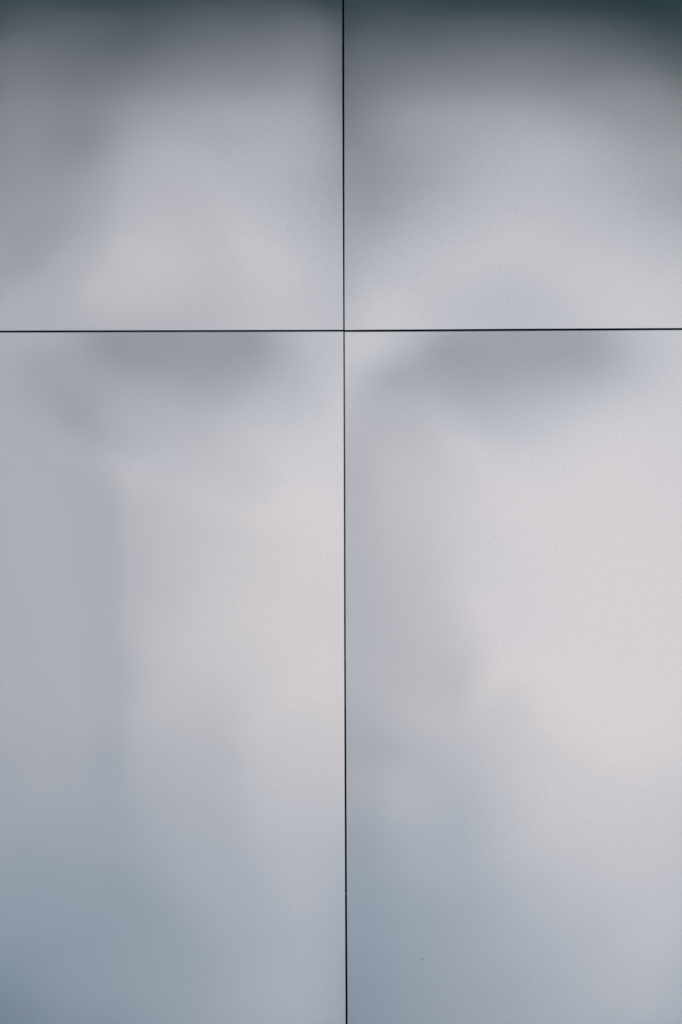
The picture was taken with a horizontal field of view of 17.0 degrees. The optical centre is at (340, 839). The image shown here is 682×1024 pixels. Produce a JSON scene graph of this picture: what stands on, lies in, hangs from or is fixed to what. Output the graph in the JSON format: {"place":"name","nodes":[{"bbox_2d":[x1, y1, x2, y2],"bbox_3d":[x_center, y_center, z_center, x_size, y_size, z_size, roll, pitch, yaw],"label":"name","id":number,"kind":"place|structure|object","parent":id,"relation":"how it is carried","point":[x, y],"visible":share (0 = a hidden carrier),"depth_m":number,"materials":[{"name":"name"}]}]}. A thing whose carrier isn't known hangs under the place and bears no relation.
{"place":"outdoors","nodes":[
{"label":"outdoors","id":0,"kind":"place"},
{"bbox_2d":[342,0,346,1023],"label":"backing wall","id":1,"kind":"structure","parent":0,"point":[344,353],"depth_m":8.06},
{"bbox_2d":[0,0,342,331],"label":"facade panel","id":2,"kind":"structure","parent":1,"relation":"attached to","point":[171,165],"depth_m":7.99,"materials":[{"name":"metal"}]},
{"bbox_2d":[0,331,345,1023],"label":"facade panel","id":3,"kind":"structure","parent":1,"relation":"attached to","point":[172,792],"depth_m":8.00,"materials":[{"name":"metal"}]},
{"bbox_2d":[344,354,345,621],"bbox_3d":[0.012,-1.237,8.032,0.013,0.935,0.054,0,0,0],"label":"sealant strip","id":4,"kind":"object","parent":1,"relation":"attached to","point":[344,505],"visible":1,"depth_m":8.01,"materials":[{"name":"black rubber"}]},
{"bbox_2d":[344,663,345,705],"bbox_3d":[0.014,-0.545,8.033,0.011,0.147,0.053,0,0,0],"label":"sealant strip","id":5,"kind":"object","parent":1,"relation":"attached to","point":[344,684],"visible":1,"depth_m":8.01,"materials":[{"name":"grey rubber"}]},
{"bbox_2d":[344,622,345,662],"bbox_3d":[0.014,-0.694,8.032,0.011,0.139,0.054,0,0,0],"label":"sealant strip","id":6,"kind":"object","parent":1,"relation":"attached to","point":[344,642],"visible":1,"depth_m":8.01,"materials":[{"name":"grey rubber"}]},
{"bbox_2d":[344,330,681,1023],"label":"facade panel","id":7,"kind":"structure","parent":1,"relation":"attached to","point":[513,535],"depth_m":7.99,"materials":[{"name":"metal"}]},
{"bbox_2d":[344,0,681,331],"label":"facade panel","id":8,"kind":"structure","parent":1,"relation":"attached to","point":[512,165],"depth_m":8.00,"materials":[{"name":"metal"}]}
]}

